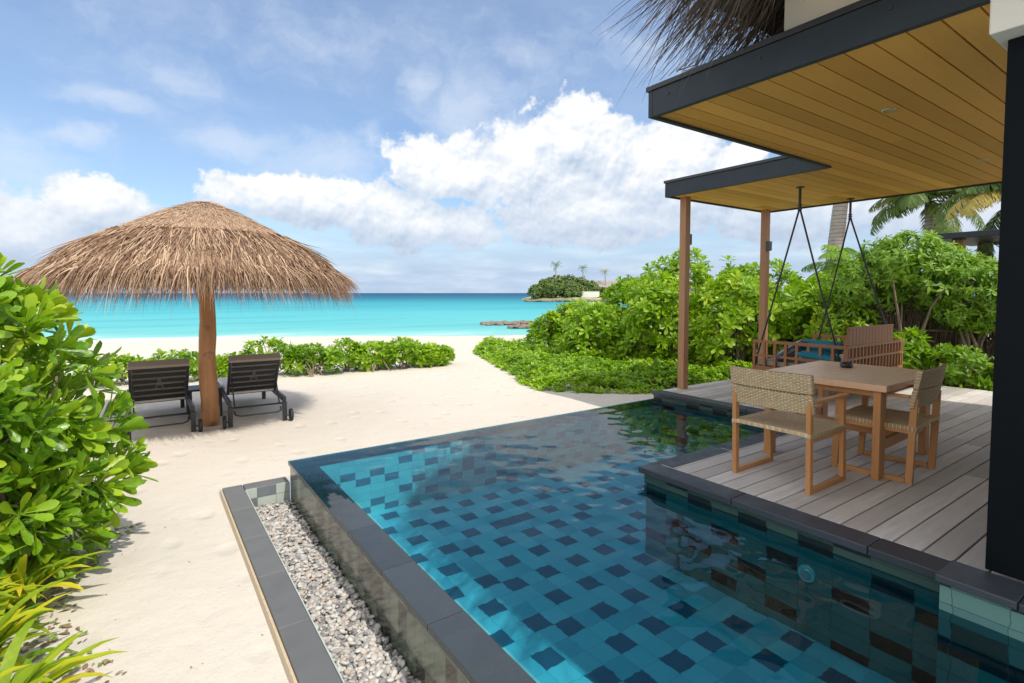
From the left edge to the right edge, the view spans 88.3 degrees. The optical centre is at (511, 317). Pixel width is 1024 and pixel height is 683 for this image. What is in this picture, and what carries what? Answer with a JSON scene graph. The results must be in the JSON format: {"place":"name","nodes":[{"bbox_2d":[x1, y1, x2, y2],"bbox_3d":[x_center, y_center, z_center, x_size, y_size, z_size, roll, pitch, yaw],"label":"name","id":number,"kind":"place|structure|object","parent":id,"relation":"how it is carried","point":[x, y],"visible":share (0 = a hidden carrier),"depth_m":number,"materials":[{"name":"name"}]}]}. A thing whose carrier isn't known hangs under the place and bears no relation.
{"place":"outdoors","nodes":[
{"label":"outdoors","id":0,"kind":"place"},
{"bbox_2d":[267,506,411,682],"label":"channel bed","id":1,"kind":"object","parent":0,"point":[340,587],"visible":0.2,"depth_m":3.30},
{"bbox_2d":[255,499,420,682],"bbox_3d":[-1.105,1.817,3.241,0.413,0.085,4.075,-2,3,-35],"label":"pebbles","id":2,"kind":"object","parent":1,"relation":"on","point":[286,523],"visible":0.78,"depth_m":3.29,"materials":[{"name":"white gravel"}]},
{"bbox_2d":[0,335,990,682],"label":"sand","id":3,"kind":"structure","parent":0,"point":[156,603],"depth_m":5.25,"materials":[{"name":"beige sand"}]},
{"bbox_2d":[0,661,46,682],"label":"strap leaf lily","id":4,"kind":"object","parent":3,"relation":"on","point":[4,673],"visible":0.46,"depth_m":2.03,"materials":[{"name":"yellow plant"}]},
{"bbox_2d":[0,544,57,650],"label":"strap leaf lily","id":5,"kind":"object","parent":3,"relation":"on","point":[39,627],"visible":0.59,"depth_m":2.60,"materials":[{"name":"green plant"}]},
{"bbox_2d":[0,528,108,627],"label":"strap leaf lily","id":6,"kind":"object","parent":3,"relation":"on","point":[24,589],"visible":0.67,"depth_m":2.96,"materials":[{"name":"green plant"}]},
{"bbox_2d":[0,578,127,682],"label":"strap leaf lily","id":7,"kind":"object","parent":3,"relation":"on","point":[37,671],"visible":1,"depth_m":2.25,"materials":[{"name":"green plant"}]},
{"bbox_2d":[4,522,143,682],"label":"leaf litter","id":8,"kind":"object","parent":3,"relation":"on","point":[84,666],"visible":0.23,"depth_m":2.83,"materials":[{"name":"brown plant"}]},
{"bbox_2d":[0,252,157,599],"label":"broad leaf shrub","id":9,"kind":"object","parent":3,"relation":"on","point":[41,444],"visible":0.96,"depth_m":3.28,"materials":[{"name":"green plant"}]},
{"bbox_2d":[72,353,145,387],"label":"beach shrub","id":10,"kind":"object","parent":3,"relation":"on","point":[122,361],"visible":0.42,"depth_m":10.34,"materials":[{"name":"green plant"}]},
{"bbox_2d":[126,358,202,439],"bbox_3d":[-4.993,0.993,7.433,0.888,0.951,2.105,-2,3,-36],"label":"sun lounger","id":11,"kind":"object","parent":3,"relation":"on","point":[152,381],"visible":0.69,"depth_m":6.92,"materials":[{"name":"grey"}]},
{"bbox_2d":[146,348,198,379],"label":"beach shrub","id":12,"kind":"object","parent":3,"relation":"on","point":[193,366],"visible":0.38,"depth_m":10.64,"materials":[{"name":"green plant"}]},
{"bbox_2d":[10,200,361,426],"bbox_3d":[-4.210,-0.013,7.221,4.252,3.156,4.220,-2,3,-35],"label":"thatched umbrella","id":13,"kind":"object","parent":3,"relation":"on","point":[207,249],"visible":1,"depth_m":6.01,"materials":[{"name":"plant"}]},
{"bbox_2d":[187,383,222,419],"bbox_3d":[-4.577,1.234,7.847,0.440,0.430,0.440,-2,3,-35],"label":"side table","id":14,"kind":"object","parent":3,"relation":"on","point":[193,388],"visible":0.52,"depth_m":7.77,"materials":[{"name":"grey metal"}]},
{"bbox_2d":[216,351,238,377],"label":"beach shrub","id":15,"kind":"object","parent":3,"relation":"on","point":[222,361],"visible":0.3,"depth_m":10.99,"materials":[{"name":"green plant"}]},
{"bbox_2d":[218,353,293,428],"bbox_3d":[-4.047,0.962,8.091,0.888,0.951,2.105,-2,3,-34],"label":"sun lounger","id":16,"kind":"object","parent":3,"relation":"on","point":[252,373],"visible":0.9,"depth_m":7.55,"materials":[{"name":"black"}]},
{"bbox_2d":[235,335,300,373],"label":"beach shrub","id":17,"kind":"object","parent":3,"relation":"on","point":[280,345],"visible":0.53,"depth_m":11.44,"materials":[{"name":"green plant"}]},
{"bbox_2d":[220,477,344,682],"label":"stone kerb","id":18,"kind":"structure","parent":3,"relation":"on","point":[305,656],"depth_m":3.19,"materials":[{"name":"grey stone"}]},
{"bbox_2d":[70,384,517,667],"bbox_3d":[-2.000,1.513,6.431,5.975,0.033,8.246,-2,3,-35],"label":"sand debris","id":19,"kind":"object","parent":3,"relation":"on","point":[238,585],"visible":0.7,"depth_m":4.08,"materials":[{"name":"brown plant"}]},
{"bbox_2d":[279,342,333,376],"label":"beach shrub","id":20,"kind":"object","parent":3,"relation":"on","point":[309,358],"visible":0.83,"depth_m":11.58,"materials":[{"name":"green plant"}]},
{"bbox_2d":[316,337,370,374],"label":"beach shrub","id":21,"kind":"object","parent":3,"relation":"on","point":[333,352],"visible":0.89,"depth_m":11.91,"materials":[{"name":"green plant"}]},
{"bbox_2d":[347,340,400,371],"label":"beach shrub","id":22,"kind":"object","parent":3,"relation":"on","point":[375,358],"visible":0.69,"depth_m":12.24,"materials":[{"name":"green plant"}]},
{"bbox_2d":[379,336,425,369],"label":"beach shrub","id":23,"kind":"object","parent":3,"relation":"on","point":[408,355],"visible":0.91,"depth_m":12.59,"materials":[{"name":"green plant"}]},
{"bbox_2d":[415,341,445,368],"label":"beach shrub","id":24,"kind":"object","parent":3,"relation":"on","point":[432,352],"visible":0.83,"depth_m":12.88,"materials":[{"name":"green plant"}]},
{"bbox_2d":[434,344,455,366],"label":"beach shrub","id":25,"kind":"object","parent":3,"relation":"on","point":[449,354],"visible":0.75,"depth_m":13.22,"materials":[{"name":"green plant"}]},
{"bbox_2d":[288,399,895,682],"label":"swimming pool","id":26,"kind":"structure","parent":3,"relation":"on","point":[514,552],"depth_m":4.04,"materials":[{"name":"blue tile"}]},
{"bbox_2d":[935,560,1023,682],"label":"raised kerb","id":27,"kind":"structure","parent":26,"relation":"on","point":[981,627],"depth_m":2.54,"materials":[{"name":"stone"}]},
{"bbox_2d":[565,347,988,387],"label":"planting soil","id":28,"kind":"structure","parent":3,"relation":"on","point":[674,384],"depth_m":10.52,"materials":[{"name":"brown soil"}]},
{"bbox_2d":[524,309,572,350],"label":"hedge shrub","id":29,"kind":"object","parent":28,"relation":"on","point":[537,334],"visible":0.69,"depth_m":15.04,"materials":[{"name":"green plant"}]},
{"bbox_2d":[549,298,602,339],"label":"hedge shrub","id":30,"kind":"object","parent":28,"relation":"on","point":[573,304],"visible":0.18,"depth_m":15.40,"materials":[{"name":"green plant"}]},
{"bbox_2d":[552,301,633,358],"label":"hedge shrub","id":31,"kind":"object","parent":28,"relation":"on","point":[589,316],"visible":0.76,"depth_m":13.06,"materials":[{"name":"green plant"}]},
{"bbox_2d":[473,335,769,393],"bbox_3d":[1.177,0.991,12.912,10.744,0.722,5.729,2,4,41],"label":"ground cover","id":32,"kind":"object","parent":28,"relation":"on","point":[554,365],"visible":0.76,"depth_m":10.92,"materials":[{"name":"green plant"}]},
{"bbox_2d":[597,274,660,343],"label":"hedge shrub","id":33,"kind":"object","parent":28,"relation":"on","point":[613,295],"visible":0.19,"depth_m":14.68,"materials":[{"name":"green plant"}]},
{"bbox_2d":[606,270,709,363],"bbox_3d":[3.501,0.082,12.465,2.305,2.435,2.194,-2,3,-35],"label":"hedge shrub","id":34,"kind":"object","parent":28,"relation":"on","point":[645,298],"visible":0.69,"depth_m":12.04,"materials":[{"name":"green plant"}]},
{"bbox_2d":[632,246,724,349],"bbox_3d":[4.251,-0.283,13.473,2.517,3.065,2.383,0,3,7],"label":"hedge shrub","id":35,"kind":"object","parent":28,"relation":"on","point":[700,276],"visible":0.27,"depth_m":13.06,"materials":[{"name":"green plant"}]},
{"bbox_2d":[676,267,791,378],"bbox_3d":[4.833,0.106,11.562,2.191,2.462,2.390,-2,3,-35],"label":"hedge shrub","id":36,"kind":"object","parent":28,"relation":"on","point":[719,325],"visible":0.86,"depth_m":11.08,"materials":[{"name":"green plant"}]},
{"bbox_2d":[707,255,817,356],"bbox_3d":[6.027,-0.115,12.620,2.564,2.808,2.743,-2,3,-35],"label":"hedge shrub","id":37,"kind":"object","parent":28,"relation":"on","point":[747,267],"visible":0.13,"depth_m":12.10,"materials":[{"name":"green plant"}]},
{"bbox_2d":[767,271,850,357],"bbox_3d":[6.390,0.245,10.958,2.360,2.430,2.218,-2,3,-35],"label":"hedge shrub","id":38,"kind":"object","parent":28,"relation":"on","point":[799,293],"visible":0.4,"depth_m":10.67,"materials":[{"name":"green plant"}]},
{"bbox_2d":[825,203,847,285],"bbox_3d":[10.108,-3.606,16.105,4.534,9.534,4.280,-1,3,-20],"label":"palm tree","id":39,"kind":"object","parent":28,"relation":"on","point":[837,230],"depth_m":15.76,"materials":[{"name":"grey plant"}]},
{"bbox_2d":[798,278,887,332],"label":"hedge shrub","id":40,"kind":"object","parent":28,"relation":"on","point":[829,292],"depth_m":11.74,"materials":[{"name":"green plant"}]},
{"bbox_2d":[808,284,904,344],"bbox_3d":[6.796,0.275,10.301,1.874,2.245,1.405,-1,3,-15],"label":"shrub","id":41,"kind":"object","parent":28,"relation":"on","point":[835,317],"visible":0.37,"depth_m":9.87,"materials":[{"name":"green plant"}]},
{"bbox_2d":[801,239,911,284],"bbox_3d":[8.612,-0.319,13.284,2.514,3.221,2.440,-2,3,-35],"label":"tree","id":42,"kind":"object","parent":28,"relation":"on","point":[834,253],"visible":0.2,"depth_m":13.31,"materials":[{"name":"green plant"}]},
{"bbox_2d":[822,229,988,366],"bbox_3d":[7.397,-0.118,9.780,2.790,3.079,1.809,0,3,-3],"label":"garden tree","id":43,"kind":"object","parent":28,"relation":"on","point":[938,256],"visible":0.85,"depth_m":9.44,"materials":[{"name":"green plant"}]},
{"bbox_2d":[876,286,947,343],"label":"hedge shrub","id":44,"kind":"object","parent":28,"relation":"on","point":[912,313],"visible":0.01,"depth_m":9.93,"materials":[{"name":"green plant"}]},
{"bbox_2d":[838,298,995,376],"bbox_3d":[7.515,0.522,9.493,2.885,1.801,0.296,1,3,23],"label":"brushwood fence","id":45,"kind":"object","parent":28,"relation":"on","point":[953,340],"visible":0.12,"depth_m":9.45,"materials":[{"name":"brown plant"}]},
{"bbox_2d":[893,325,940,369],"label":"border plant","id":46,"kind":"object","parent":28,"relation":"on","point":[914,350],"visible":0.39,"depth_m":8.75,"materials":[{"name":"green plant"}]},
{"bbox_2d":[868,188,990,272],"bbox_3d":[12.363,-1.734,15.752,3.298,5.816,3.206,-2,3,-35],"label":"palm tree","id":47,"kind":"object","parent":28,"relation":"on","point":[897,207],"visible":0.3,"depth_m":15.51,"materials":[{"name":"green plant"}]},
{"bbox_2d":[921,342,993,390],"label":"border plant","id":48,"kind":"object","parent":28,"relation":"on","point":[953,360],"visible":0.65,"depth_m":8.21,"materials":[{"name":"green plant"}]},
{"bbox_2d":[918,255,997,386],"bbox_3d":[8.512,0.169,9.170,2.391,2.567,1.829,1,3,20],"label":"shrub","id":49,"kind":"object","parent":28,"relation":"on","point":[960,314],"visible":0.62,"depth_m":8.89,"materials":[{"name":"green plant"}]},
{"bbox_2d":[933,229,999,319],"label":"garden pavilion","id":50,"kind":"structure","parent":28,"relation":"on","point":[969,238],"depth_m":11.23,"materials":[{"name":"paint"}]},
{"bbox_2d":[942,364,993,390],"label":"border plant","id":51,"kind":"object","parent":28,"relation":"on","point":[961,381],"visible":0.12,"depth_m":8.36,"materials":[{"name":"green plant"}]},
{"bbox_2d":[936,183,1001,259],"bbox_3d":[10.883,-1.054,11.596,2.754,4.849,2.583,-2,3,-35],"label":"palm tree","id":52,"kind":"object","parent":28,"relation":"on","point":[986,194],"visible":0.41,"depth_m":11.42,"materials":[{"name":"green plant"}]},
{"bbox_2d":[638,379,1023,682],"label":"deck","id":53,"kind":"structure","parent":3,"relation":"on","point":[876,556],"depth_m":3.72,"materials":[{"name":"grey wood"}]},
{"bbox_2d":[730,366,849,494],"bbox_3d":[2.175,0.826,4.173,0.651,0.876,0.636,-2,3,-35],"label":"woven armchair","id":54,"kind":"object","parent":53,"relation":"on","point":[755,387],"visible":1,"depth_m":4.03,"materials":[{"name":"beige wicker"}]},
{"bbox_2d":[589,0,1023,580],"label":"villa","id":55,"kind":"object","parent":53,"relation":"on","point":[1005,510],"visible":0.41,"depth_m":2.60,"materials":[{"name":"black paint"}]},
{"bbox_2d":[798,564,815,582],"bbox_3d":[1.879,1.632,3.364,0.024,0.109,0.109,-2,3,-35],"label":"pool light","id":56,"kind":"object","parent":53,"relation":"attached to","point":[806,573],"visible":1,"depth_m":3.35,"materials":[{"name":"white glass"}]},
{"bbox_2d":[646,0,1006,388],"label":"flat roof","id":57,"kind":"structure","parent":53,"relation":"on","point":[862,100],"depth_m":4.21,"materials":[{"name":"brown wood"}]},
{"bbox_2d":[752,186,903,369],"bbox_3d":[4.576,-0.500,7.588,1.800,2.599,1.256,-2,3,-35],"label":"hanging daybed","id":58,"kind":"object","parent":57,"relation":"hanging from","point":[877,345],"visible":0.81,"depth_m":7.24,"materials":[{"name":"brown wood"}]},
{"bbox_2d":[774,339,805,360],"bbox_3d":[3.950,0.468,7.448,0.453,0.149,0.453,-39,-29,22],"label":"striped cushion","id":59,"kind":"object","parent":58,"relation":"on","point":[791,350],"visible":0.63,"depth_m":7.30,"materials":[{"name":"fabric"}]},
{"bbox_2d":[797,350,840,360],"bbox_3d":[4.118,0.516,7.068,0.443,0.159,0.443,11,5,43],"label":"cushion","id":60,"kind":"object","parent":58,"relation":"on","point":[814,355],"visible":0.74,"depth_m":6.94,"materials":[{"name":"teal fabric"}]},
{"bbox_2d":[803,339,843,354],"bbox_3d":[4.200,0.388,7.119,0.170,0.170,0.520,-1,3,-27],"label":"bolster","id":61,"kind":"object","parent":60,"relation":"on","point":[840,351],"visible":0.53,"depth_m":7.03,"materials":[{"name":"teal fabric"}]},
{"bbox_2d":[764,360,929,479],"bbox_3d":[3.058,0.858,4.807,1.260,0.750,1.000,-2,3,-37],"label":"dining table","id":62,"kind":"object","parent":53,"relation":"on","point":[878,383],"visible":0.62,"depth_m":4.44,"materials":[{"name":"brown wood"}]},
{"bbox_2d":[840,362,853,367],"bbox_3d":[3.205,0.450,5.049,0.176,0.040,0.109,-3,4,-45],"label":"ashtray","id":63,"kind":"object","parent":62,"relation":"on","point":[846,364],"visible":1,"depth_m":5.00,"materials":[{"name":"grey metal"}]},
{"bbox_2d":[831,364,946,484],"bbox_3d":[3.134,0.817,4.376,0.636,0.876,0.651,-2,3,-38],"label":"woven armchair","id":64,"kind":"object","parent":53,"relation":"on","point":[926,387],"visible":0.94,"depth_m":4.23,"materials":[{"name":"brown wood"}]},
{"bbox_2d":[3,293,990,345],"bbox_3d":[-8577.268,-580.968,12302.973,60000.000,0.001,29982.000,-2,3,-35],"label":"sea","id":65,"kind":"structure","parent":0,"point":[421,314],"depth_m":59.72,"materials":[{"name":"liquid"}]},
{"bbox_2d":[480,320,545,328],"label":"rock spit","id":66,"kind":"structure","parent":65,"relation":"in","point":[522,324],"depth_m":43.44,"materials":[{"name":"stone"}]},
{"bbox_2d":[0,0,1000,499],"label":"sky","id":67,"kind":"structure","parent":0,"point":[421,146],"materials":[{"name":"blue"}]},
{"bbox_2d":[522,296,600,299],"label":"headland","id":68,"kind":"structure","parent":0,"point":[566,298],"depth_m":164.94,"materials":[{"name":"beige sand"}]},
{"bbox_2d":[527,284,544,298],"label":"headland tree","id":69,"kind":"object","parent":68,"relation":"on","point":[533,292],"visible":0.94,"depth_m":167.96,"materials":[{"name":"green plant"}]},
{"bbox_2d":[534,278,553,290],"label":"headland tree","id":70,"kind":"object","parent":68,"relation":"on","point":[542,282],"visible":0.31,"depth_m":169.88,"materials":[{"name":"green plant"}]},
{"bbox_2d":[543,282,563,297],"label":"headland tree","id":71,"kind":"object","parent":68,"relation":"on","point":[553,289],"visible":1,"depth_m":165.10,"materials":[{"name":"green plant"}]},
{"bbox_2d":[551,261,561,279],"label":"palm tree","id":72,"kind":"object","parent":68,"relation":"on","point":[554,268],"visible":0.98,"depth_m":170.59,"materials":[{"name":"green plant"}]},
{"bbox_2d":[548,275,565,296],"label":"headland tree","id":73,"kind":"object","parent":68,"relation":"on","point":[559,279],"visible":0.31,"depth_m":170.73,"materials":[{"name":"green plant"}]},
{"bbox_2d":[524,299,606,301],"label":"shore rocks","id":74,"kind":"object","parent":68,"relation":"on","point":[553,300],"visible":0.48,"depth_m":158.70,"materials":[{"name":"grey stone"}]},
{"bbox_2d":[561,274,578,296],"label":"headland tree","id":75,"kind":"object","parent":68,"relation":"on","point":[566,279],"visible":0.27,"depth_m":172.13,"materials":[{"name":"green plant"}]},
{"bbox_2d":[563,281,583,296],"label":"headland tree","id":76,"kind":"object","parent":68,"relation":"on","point":[571,289],"visible":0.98,"depth_m":165.23,"materials":[{"name":"green plant"}]},
{"bbox_2d":[574,276,591,296],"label":"headland tree","id":77,"kind":"object","parent":68,"relation":"on","point":[581,279],"visible":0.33,"depth_m":170.84,"materials":[{"name":"green plant"}]},
{"bbox_2d":[578,264,587,284],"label":"palm tree","id":78,"kind":"object","parent":68,"relation":"on","point":[582,270],"visible":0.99,"depth_m":172.61,"materials":[{"name":"green plant"}]},
{"bbox_2d":[581,291,598,296],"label":"garden wall","id":79,"kind":"structure","parent":68,"relation":"on","point":[590,293],"depth_m":166.02,"materials":[{"name":"white paint"}]},
{"bbox_2d":[583,280,599,290],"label":"headland tree","id":80,"kind":"object","parent":68,"relation":"on","point":[588,284],"visible":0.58,"depth_m":168.78,"materials":[{"name":"green plant"}]},
{"bbox_2d":[597,287,607,296],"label":"headland tree","id":81,"kind":"object","parent":68,"relation":"on","point":[600,289],"visible":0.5,"depth_m":167.60,"materials":[{"name":"green plant"}]},
{"bbox_2d":[589,281,617,288],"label":"headland villa","id":82,"kind":"object","parent":68,"relation":"on","point":[602,283],"visible":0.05,"depth_m":173.65,"materials":[{"name":"white paint"}]},
{"bbox_2d":[599,269,610,284],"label":"palm tree","id":83,"kind":"object","parent":68,"relation":"on","point":[604,273],"visible":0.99,"depth_m":172.40,"materials":[{"name":"green plant"}]},
{"bbox_2d":[689,284,785,309],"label":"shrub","id":84,"kind":"object","parent":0,"point":[690,289],"visible":0.07,"depth_m":20.95,"materials":[{"name":"green plant"}]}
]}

